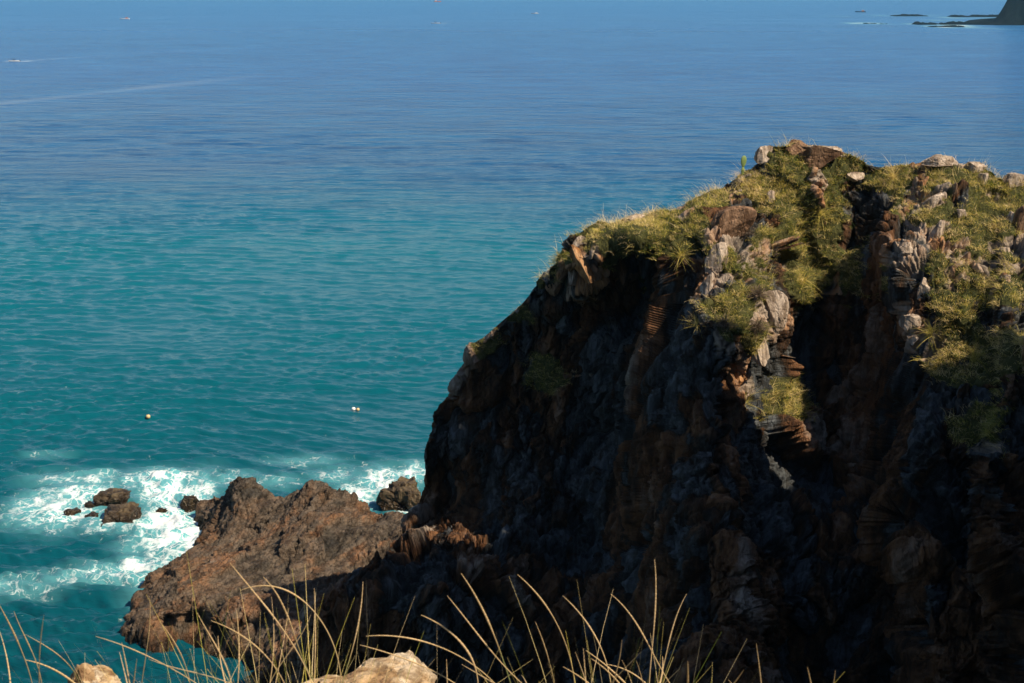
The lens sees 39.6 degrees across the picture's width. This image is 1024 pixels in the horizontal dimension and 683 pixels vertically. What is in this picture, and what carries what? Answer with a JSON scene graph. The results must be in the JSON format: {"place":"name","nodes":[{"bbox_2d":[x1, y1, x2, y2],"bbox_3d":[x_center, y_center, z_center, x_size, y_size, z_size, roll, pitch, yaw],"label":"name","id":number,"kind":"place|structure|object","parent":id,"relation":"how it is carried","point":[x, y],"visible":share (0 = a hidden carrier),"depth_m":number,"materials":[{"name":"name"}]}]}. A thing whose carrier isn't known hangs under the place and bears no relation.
{"place":"outdoors","nodes":[
{"label":"outdoors","id":0,"kind":"place"},
{"bbox_2d":[9,551,840,682],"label":"grass","id":1,"kind":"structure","parent":0,"point":[356,652],"depth_m":3.50,"materials":[{"name":"plant"}]},
{"bbox_2d":[0,0,1023,682],"bbox_3d":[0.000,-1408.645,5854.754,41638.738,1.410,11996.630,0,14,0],"label":"sea","id":2,"kind":"structure","parent":0,"point":[268,244],"depth_m":224.48,"materials":[{"name":"liquid"}]},
{"bbox_2d":[63,507,81,515],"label":"sea rock","id":3,"kind":"object","parent":2,"relation":"in","point":[72,512],"visible":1,"depth_m":83.84,"materials":[{"name":"stone"}]},
{"bbox_2d":[84,501,95,507],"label":"sea rock","id":4,"kind":"object","parent":2,"relation":"in","point":[89,504],"visible":1,"depth_m":85.38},
{"bbox_2d":[84,511,98,517],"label":"sea rock","id":5,"kind":"object","parent":2,"relation":"in","point":[92,514],"visible":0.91,"depth_m":83.52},
{"bbox_2d":[93,488,130,506],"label":"sea rock","id":6,"kind":"object","parent":2,"relation":"in","point":[108,496],"visible":0.8,"depth_m":85.63,"materials":[{"name":"stone"}]},
{"bbox_2d":[101,502,141,526],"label":"sea rock","id":7,"kind":"object","parent":2,"relation":"in","point":[129,512],"visible":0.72,"depth_m":83.00,"materials":[{"name":"stone"}]},
{"bbox_2d":[156,507,167,512],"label":"sea rock","id":8,"kind":"object","parent":2,"relation":"in","point":[161,510],"visible":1,"depth_m":84.41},
{"bbox_2d":[179,495,198,512],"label":"sea rock","id":9,"kind":"object","parent":2,"relation":"in","point":[188,503],"visible":0.77,"depth_m":85.05,"materials":[{"name":"stone"}]},
{"bbox_2d":[119,476,403,682],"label":"rock shelf","id":10,"kind":"object","parent":2,"relation":"in","point":[323,535],"visible":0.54,"depth_m":72.03,"materials":[{"name":"stone"}]},
{"bbox_2d":[376,476,420,511],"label":"sea rock","id":11,"kind":"object","parent":2,"relation":"in","point":[401,493],"visible":0.71,"depth_m":84.67,"materials":[{"name":"stone"}]},
{"bbox_2d":[890,14,926,15],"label":"reef","id":12,"kind":"object","parent":2,"relation":"in","point":[908,15],"visible":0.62,"depth_m":1800.08},
{"bbox_2d":[912,21,969,24],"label":"reef","id":13,"kind":"object","parent":2,"relation":"in","point":[946,23],"visible":0.63,"depth_m":1337.87},
{"bbox_2d":[928,25,964,26],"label":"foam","id":14,"kind":"object","parent":2,"relation":"in","point":[947,26],"visible":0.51,"depth_m":1246.56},
{"bbox_2d":[947,14,997,16],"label":"reef","id":15,"kind":"object","parent":2,"relation":"in","point":[992,15],"visible":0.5,"depth_m":1741.95},
{"bbox_2d":[296,143,1023,682],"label":"headland","id":16,"kind":"structure","parent":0,"point":[866,525],"depth_m":52.97,"materials":[{"name":"stone"}]},
{"bbox_2d":[545,266,561,295],"bbox_3d":[1.656,-2.402,56.699,0.685,1.274,0.463,0,14,0],"label":"cliff rock","id":17,"kind":"object","parent":16,"relation":"on","point":[554,289],"visible":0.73,"depth_m":56.67,"materials":[{"name":"stone"}]},
{"bbox_2d":[568,269,577,285],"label":"cliff rock","id":18,"kind":"object","parent":16,"relation":"on","point":[572,276],"visible":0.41,"depth_m":55.02,"materials":[{"name":"stone"}]},
{"bbox_2d":[572,235,587,246],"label":"cliff rock","id":19,"kind":"object","parent":16,"relation":"on","point":[577,242],"visible":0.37,"depth_m":54.17,"materials":[{"name":"stone"}]},
{"bbox_2d":[569,244,595,283],"bbox_3d":[2.736,-2.939,53.744,0.960,1.514,0.707,-9,16,-33],"label":"cliff rock","id":20,"kind":"object","parent":16,"relation":"on","point":[585,271],"visible":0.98,"depth_m":53.54,"materials":[{"name":"stone"}]},
{"bbox_2d":[621,214,644,221],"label":"cliff rock","id":21,"kind":"object","parent":16,"relation":"on","point":[634,216],"visible":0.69,"depth_m":54.45,"materials":[{"name":"stone"}]},
{"bbox_2d":[666,242,695,270],"bbox_3d":[6.310,-3.120,53.057,1.550,1.420,1.721,-4,14,-16],"label":"grass tussock","id":22,"kind":"object","parent":16,"relation":"on","point":[681,255],"depth_m":53.01,"materials":[{"name":"plant"}]},
{"bbox_2d":[680,311,705,333],"bbox_3d":[6.556,-0.523,51.062,1.681,1.282,1.652,-9,17,-33],"label":"grass tussock","id":23,"kind":"object","parent":16,"relation":"on","point":[696,322],"depth_m":51.08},
{"bbox_2d":[700,272,715,297],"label":"cliff rock","id":24,"kind":"object","parent":16,"relation":"on","point":[706,285],"visible":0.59,"depth_m":51.56,"materials":[{"name":"stone"}]},
{"bbox_2d":[705,242,728,274],"bbox_3d":[7.560,-3.033,52.417,0.938,1.315,0.709,0,14,0],"label":"cliff rock","id":25,"kind":"object","parent":16,"relation":"on","point":[719,248],"visible":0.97,"depth_m":52.15,"materials":[{"name":"stone"}]},
{"bbox_2d":[709,312,737,331],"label":"dry shrub","id":26,"kind":"object","parent":16,"relation":"on","point":[723,323],"visible":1,"depth_m":50.08,"materials":[{"name":"plant"}]},
{"bbox_2d":[709,205,756,237],"bbox_3d":[8.256,-4.412,53.133,1.730,1.320,0.863,0,14,0],"label":"cliff rock","id":27,"kind":"object","parent":16,"relation":"on","point":[734,221],"visible":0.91,"depth_m":52.76,"materials":[{"name":"stone"}]},
{"bbox_2d":[733,372,746,386],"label":"cliff rock","id":28,"kind":"object","parent":16,"relation":"on","point":[738,377],"visible":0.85,"depth_m":52.11,"materials":[{"name":"stone"}]},
{"bbox_2d":[741,156,746,174],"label":"cactus","id":29,"kind":"object","parent":16,"relation":"on","point":[743,160],"visible":1,"depth_m":55.72,"materials":[{"name":"plant"}]},
{"bbox_2d":[466,133,1023,458],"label":"grass","id":30,"kind":"structure","parent":16,"relation":"on","point":[651,220],"depth_m":53.38,"materials":[{"name":"plant"}]},
{"bbox_2d":[742,251,748,261],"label":"cliff rock","id":31,"kind":"object","parent":16,"relation":"on","point":[746,257],"visible":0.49,"depth_m":52.71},
{"bbox_2d":[742,225,759,239],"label":"dry shrub","id":32,"kind":"object","parent":16,"relation":"on","point":[751,232],"visible":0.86,"depth_m":53.08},
{"bbox_2d":[745,383,761,429],"bbox_3d":[8.393,2.460,52.625,2.522,2.381,2.484,0,14,0],"label":"grass tussock","id":33,"kind":"object","parent":16,"relation":"on","point":[751,401],"depth_m":52.37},
{"bbox_2d":[746,283,768,301],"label":"dry shrub","id":34,"kind":"object","parent":16,"relation":"on","point":[757,293],"visible":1,"depth_m":51.30,"materials":[{"name":"plant"}]},
{"bbox_2d":[751,337,769,365],"bbox_3d":[9.036,0.222,51.931,0.835,1.338,0.622,0,14,0],"label":"cliff rock","id":35,"kind":"object","parent":16,"relation":"on","point":[760,358],"visible":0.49,"depth_m":51.83,"materials":[{"name":"stone"}]},
{"bbox_2d":[750,317,770,334],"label":"dry shrub","id":36,"kind":"object","parent":16,"relation":"on","point":[756,326],"visible":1,"depth_m":50.85,"materials":[{"name":"plant"}]},
{"bbox_2d":[753,145,772,164],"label":"cliff rock","id":37,"kind":"object","parent":16,"relation":"on","point":[760,156],"visible":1,"depth_m":55.65,"materials":[{"name":"stone"}]},
{"bbox_2d":[767,190,774,201],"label":"cliff rock","id":38,"kind":"object","parent":16,"relation":"on","point":[771,194],"visible":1,"depth_m":54.67,"materials":[{"name":"stone"}]},
{"bbox_2d":[762,290,788,333],"bbox_3d":[9.594,-1.129,52.099,0.784,1.574,1.114,-10,17,-36],"label":"cliff rock","id":39,"kind":"object","parent":16,"relation":"on","point":[776,302],"visible":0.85,"depth_m":51.77,"materials":[{"name":"stone"}]},
{"bbox_2d":[785,139,807,155],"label":"cliff rock","id":40,"kind":"object","parent":16,"relation":"on","point":[796,147],"visible":0.8,"depth_m":55.90,"materials":[{"name":"stone"}]},
{"bbox_2d":[796,265,817,300],"bbox_3d":[11.139,-2.071,54.686,1.827,1.884,1.728,0,14,0],"label":"grass tussock","id":41,"kind":"object","parent":16,"relation":"on","point":[805,280],"depth_m":54.39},
{"bbox_2d":[794,145,843,168],"bbox_3d":[11.969,-7.279,55.794,1.895,0.961,1.342,0,14,0],"label":"cliff rock","id":42,"kind":"object","parent":16,"relation":"on","point":[820,157],"visible":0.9,"depth_m":55.22,"materials":[{"name":"stone"}]},
{"bbox_2d":[805,197,835,233],"bbox_3d":[11.927,-4.873,54.972,1.701,1.422,1.702,-6,15,-22],"label":"grass tussock","id":43,"kind":"object","parent":16,"relation":"on","point":[821,212],"depth_m":54.91,"materials":[{"name":"plant"}]},
{"bbox_2d":[826,146,841,151],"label":"cliff rock","id":44,"kind":"object","parent":16,"relation":"on","point":[836,148],"visible":0.15,"depth_m":56.33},
{"bbox_2d":[845,172,864,181],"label":"cliff rock","id":45,"kind":"object","parent":16,"relation":"on","point":[857,176],"visible":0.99,"depth_m":55.81,"materials":[{"name":"stone"}]},
{"bbox_2d":[881,166,903,192],"bbox_3d":[14.713,-6.249,55.286,1.522,1.499,1.921,0,14,0],"label":"grass tussock","id":46,"kind":"object","parent":16,"relation":"on","point":[892,175],"depth_m":55.12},
{"bbox_2d":[899,242,912,255],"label":"cliff rock","id":47,"kind":"object","parent":16,"relation":"on","point":[906,248],"visible":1,"depth_m":51.08,"materials":[{"name":"stone"}]},
{"bbox_2d":[899,314,921,331],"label":"cliff rock","id":48,"kind":"object","parent":16,"relation":"on","point":[909,322],"visible":1,"depth_m":50.28,"materials":[{"name":"stone"}]},
{"bbox_2d":[908,334,918,345],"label":"cliff rock","id":49,"kind":"object","parent":16,"relation":"on","point":[913,339],"visible":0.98,"depth_m":50.30,"materials":[{"name":"stone"}]},
{"bbox_2d":[904,317,942,347],"bbox_3d":[14.707,-0.253,49.881,1.697,1.555,1.930,0,14,0],"label":"grass tussock","id":50,"kind":"object","parent":16,"relation":"on","point":[931,330],"depth_m":49.86,"materials":[{"name":"plant"}]},
{"bbox_2d":[917,277,930,299],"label":"cliff rock","id":51,"kind":"object","parent":16,"relation":"on","point":[923,286],"visible":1,"depth_m":50.57,"materials":[{"name":"stone"}]},
{"bbox_2d":[921,192,946,209],"bbox_3d":[15.785,-5.006,53.505,1.022,1.294,0.666,0,14,0],"label":"cliff rock","id":52,"kind":"object","parent":16,"relation":"on","point":[934,200],"visible":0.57,"depth_m":53.17,"materials":[{"name":"stone"}]},
{"bbox_2d":[927,220,944,241],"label":"cliff rock","id":53,"kind":"object","parent":16,"relation":"on","point":[938,229],"visible":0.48,"depth_m":52.08,"materials":[{"name":"stone"}]},
{"bbox_2d":[920,154,957,165],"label":"cliff rock","id":54,"kind":"object","parent":16,"relation":"on","point":[937,160],"visible":1,"depth_m":54.46,"materials":[{"name":"stone"}]},
{"bbox_2d":[957,209,966,218],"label":"cliff rock","id":55,"kind":"object","parent":16,"relation":"on","point":[960,212],"visible":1,"depth_m":52.52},
{"bbox_2d":[960,251,970,261],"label":"cliff rock","id":56,"kind":"object","parent":16,"relation":"on","point":[967,256],"visible":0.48,"depth_m":50.79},
{"bbox_2d":[951,337,994,380],"bbox_3d":[15.821,0.666,48.762,2.280,2.001,2.464,0,14,0],"label":"grass tussock","id":57,"kind":"object","parent":16,"relation":"on","point":[977,355],"depth_m":48.67,"materials":[{"name":"plant"}]},
{"bbox_2d":[965,161,986,172],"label":"cliff rock","id":58,"kind":"object","parent":16,"relation":"on","point":[972,167],"visible":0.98,"depth_m":54.31,"materials":[{"name":"stone"}]},
{"bbox_2d":[977,173,987,184],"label":"cliff rock","id":59,"kind":"object","parent":16,"relation":"on","point":[981,176],"visible":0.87,"depth_m":53.99,"materials":[{"name":"stone"}]},
{"bbox_2d":[974,324,1023,368],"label":"grass tussock","id":60,"kind":"object","parent":16,"relation":"on","point":[1021,340],"depth_m":47.32,"materials":[{"name":"plant"}]},
{"bbox_2d":[998,247,1009,263],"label":"cliff rock","id":61,"kind":"object","parent":16,"relation":"on","point":[1003,249],"visible":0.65,"depth_m":50.83,"materials":[{"name":"stone"}]},
{"bbox_2d":[1006,211,1013,221],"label":"cliff rock","id":62,"kind":"object","parent":16,"relation":"on","point":[1010,216],"visible":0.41,"depth_m":52.16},
{"bbox_2d":[1002,173,1023,188],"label":"cliff rock","id":63,"kind":"object","parent":16,"relation":"on","point":[1013,179],"visible":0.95,"depth_m":54.03,"materials":[{"name":"stone"}]},
{"bbox_2d":[1012,206,1023,232],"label":"cliff rock","id":64,"kind":"object","parent":16,"relation":"on","point":[1019,216],"visible":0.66,"depth_m":51.78,"materials":[{"name":"stone"}]},
{"bbox_2d":[965,0,1023,24],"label":"headland","id":65,"kind":"structure","parent":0,"point":[1011,12],"depth_m":1317.89,"materials":[{"name":"stone"}]},
{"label":"hillside","id":66,"kind":"structure","parent":0,"visible":0},
{"bbox_2d":[0,633,10,682],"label":"grass stalk","id":67,"kind":"object","parent":66,"relation":"on","point":[7,661],"depth_m":3.16,"materials":[{"name":"plant"}]},
{"bbox_2d":[0,606,31,682],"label":"grass stalk","id":68,"kind":"object","parent":66,"relation":"on","point":[12,630],"depth_m":3.04,"materials":[{"name":"plant"}]},
{"bbox_2d":[14,612,41,682],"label":"grass stalk","id":69,"kind":"object","parent":66,"relation":"on","point":[28,645],"depth_m":3.19,"materials":[{"name":"plant"}]},
{"bbox_2d":[39,617,43,682],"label":"grass stalk","id":70,"kind":"object","parent":66,"relation":"on","point":[39,651],"depth_m":2.76,"materials":[{"name":"plant"}]},
{"bbox_2d":[26,660,74,682],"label":"grass stalk","id":71,"kind":"object","parent":66,"relation":"on","point":[65,676],"depth_m":3.30,"materials":[{"name":"plant"}]},
{"bbox_2d":[25,634,79,682],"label":"grass stalk","id":72,"kind":"object","parent":66,"relation":"on","point":[58,655],"depth_m":3.05,"materials":[{"name":"plant"}]},
{"bbox_2d":[67,663,120,682],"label":"boulder","id":73,"kind":"object","parent":66,"relation":"on","point":[86,673],"visible":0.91,"depth_m":3.61,"materials":[{"name":"stone"}]},
{"bbox_2d":[122,646,129,682],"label":"grass stalk","id":74,"kind":"object","parent":66,"relation":"on","point":[126,667],"depth_m":3.12,"materials":[{"name":"plant"}]},
{"bbox_2d":[95,636,195,682],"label":"grass stalk","id":75,"kind":"object","parent":66,"relation":"on","point":[149,657],"depth_m":2.73,"materials":[{"name":"plant"}]},
{"bbox_2d":[141,596,150,682],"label":"grass stalk","id":76,"kind":"object","parent":66,"relation":"on","point":[147,643],"depth_m":3.24,"materials":[{"name":"plant"}]},
{"bbox_2d":[160,622,189,682],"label":"grass stalk","id":77,"kind":"object","parent":66,"relation":"on","point":[178,650],"depth_m":3.07,"materials":[{"name":"plant"}]},
{"bbox_2d":[152,660,228,682],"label":"grass stalk","id":78,"kind":"object","parent":66,"relation":"on","point":[193,672],"depth_m":2.89,"materials":[{"name":"plant"}]},
{"bbox_2d":[197,613,231,682],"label":"grass stalk","id":79,"kind":"object","parent":66,"relation":"on","point":[217,649],"depth_m":2.69,"materials":[{"name":"plant"}]},
{"bbox_2d":[218,640,225,682],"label":"grass stalk","id":80,"kind":"object","parent":66,"relation":"on","point":[221,663],"depth_m":3.30,"materials":[{"name":"plant"}]},
{"bbox_2d":[236,610,239,682],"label":"grass stalk","id":81,"kind":"object","parent":66,"relation":"on","point":[238,650],"depth_m":3.15,"materials":[{"name":"plant"}]},
{"bbox_2d":[213,621,283,682],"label":"grass stalk","id":82,"kind":"object","parent":66,"relation":"on","point":[259,649],"depth_m":2.73,"materials":[{"name":"plant"}]},
{"bbox_2d":[230,563,311,682],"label":"grass stalk","id":83,"kind":"object","parent":66,"relation":"on","point":[266,607],"depth_m":2.72,"materials":[{"name":"plant"}]},
{"bbox_2d":[270,597,273,681],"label":"grass stalk","id":84,"kind":"object","parent":66,"relation":"on","point":[273,643],"depth_m":2.72,"materials":[{"name":"plant"}]},
{"bbox_2d":[275,608,288,682],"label":"grass stalk","id":85,"kind":"object","parent":66,"relation":"on","point":[281,651],"depth_m":2.81,"materials":[{"name":"plant"}]},
{"bbox_2d":[263,577,313,681],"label":"grass stalk","id":86,"kind":"object","parent":66,"relation":"on","point":[287,616],"depth_m":2.79,"materials":[{"name":"plant"}]},
{"bbox_2d":[270,615,310,682],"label":"grass stalk","id":87,"kind":"object","parent":66,"relation":"on","point":[290,650],"depth_m":3.23,"materials":[{"name":"plant"}]},
{"bbox_2d":[240,585,341,682],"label":"grass stalk","id":88,"kind":"object","parent":66,"relation":"on","point":[312,610],"depth_m":2.99,"materials":[{"name":"plant"}]},
{"bbox_2d":[314,590,315,682],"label":"grass stalk","id":89,"kind":"object","parent":66,"relation":"on","point":[315,637],"depth_m":2.75,"materials":[{"name":"plant"}]},
{"bbox_2d":[342,585,362,682],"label":"grass stalk","id":90,"kind":"object","parent":66,"relation":"on","point":[355,634],"depth_m":3.32,"materials":[{"name":"plant"}]},
{"bbox_2d":[303,650,436,682],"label":"boulder","id":91,"kind":"object","parent":66,"relation":"on","point":[416,671],"visible":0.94,"depth_m":3.66,"materials":[{"name":"stone"}]},
{"bbox_2d":[361,645,453,682],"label":"grass stalk","id":92,"kind":"object","parent":66,"relation":"on","point":[410,661],"depth_m":2.80,"materials":[{"name":"plant"}]},
{"bbox_2d":[366,635,493,682],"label":"grass stalk","id":93,"kind":"object","parent":66,"relation":"on","point":[431,644],"depth_m":2.92,"materials":[{"name":"plant"}]},
{"bbox_2d":[421,615,477,682],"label":"grass stalk","id":94,"kind":"object","parent":66,"relation":"on","point":[463,645],"depth_m":2.76,"materials":[{"name":"plant"}]},
{"bbox_2d":[463,665,492,682],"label":"grass stalk","id":95,"kind":"object","parent":66,"relation":"on","point":[479,674],"depth_m":3.39,"materials":[{"name":"plant"}]},
{"bbox_2d":[448,597,521,682],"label":"grass stalk","id":96,"kind":"object","parent":66,"relation":"on","point":[483,640],"depth_m":2.76,"materials":[{"name":"plant"}]},
{"bbox_2d":[461,574,510,682],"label":"grass stalk","id":97,"kind":"object","parent":66,"relation":"on","point":[486,617],"depth_m":2.72,"materials":[{"name":"plant"}]},
{"bbox_2d":[535,622,554,682],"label":"grass stalk","id":98,"kind":"object","parent":66,"relation":"on","point":[546,652],"depth_m":3.23,"materials":[{"name":"plant"}]},
{"bbox_2d":[517,574,574,682],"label":"grass stalk","id":99,"kind":"object","parent":66,"relation":"on","point":[554,620],"depth_m":3.23,"materials":[{"name":"plant"}]},
{"bbox_2d":[564,667,588,682],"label":"grass stalk","id":100,"kind":"object","parent":66,"relation":"on","point":[577,675],"depth_m":2.85,"materials":[{"name":"plant"}]},
{"bbox_2d":[563,596,610,682],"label":"grass stalk","id":101,"kind":"object","parent":66,"relation":"on","point":[594,635],"depth_m":3.18,"materials":[{"name":"plant"}]},
{"bbox_2d":[591,658,619,682],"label":"grass stalk","id":102,"kind":"object","parent":66,"relation":"on","point":[617,681],"depth_m":2.78,"materials":[{"name":"plant"}]},
{"bbox_2d":[587,651,625,682],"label":"grass stalk","id":103,"kind":"object","parent":66,"relation":"on","point":[622,680],"depth_m":3.35,"materials":[{"name":"plant"}]},
{"bbox_2d":[612,642,621,682],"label":"grass stalk","id":104,"kind":"object","parent":66,"relation":"on","point":[618,663],"depth_m":2.96,"materials":[{"name":"plant"}]},
{"bbox_2d":[611,652,640,682],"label":"grass stalk","id":105,"kind":"object","parent":66,"relation":"on","point":[624,668],"depth_m":2.94,"materials":[{"name":"plant"}]},
{"bbox_2d":[607,664,645,682],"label":"grass stalk","id":106,"kind":"object","parent":66,"relation":"on","point":[630,672],"depth_m":3.32,"materials":[{"name":"plant"}]},
{"bbox_2d":[611,594,669,682],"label":"grass stalk","id":107,"kind":"object","parent":66,"relation":"on","point":[643,636],"depth_m":2.99,"materials":[{"name":"plant"}]},
{"bbox_2d":[649,559,655,682],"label":"grass stalk","id":108,"kind":"object","parent":66,"relation":"on","point":[654,622],"depth_m":2.98,"materials":[{"name":"plant"}]},
{"bbox_2d":[659,656,662,682],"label":"grass stalk","id":109,"kind":"object","parent":66,"relation":"on","point":[662,671],"depth_m":2.82,"materials":[{"name":"plant"}]},
{"bbox_2d":[659,595,685,681],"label":"grass stalk","id":110,"kind":"object","parent":66,"relation":"on","point":[671,633],"depth_m":3.29,"materials":[{"name":"plant"}]},
{"bbox_2d":[687,661,688,682],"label":"grass stalk","id":111,"kind":"object","parent":66,"relation":"on","point":[687,673],"depth_m":2.79,"materials":[{"name":"plant"}]},
{"bbox_2d":[756,644,761,682],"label":"grass stalk","id":112,"kind":"object","parent":66,"relation":"on","point":[759,666],"depth_m":2.85,"materials":[{"name":"plant"}]}
]}

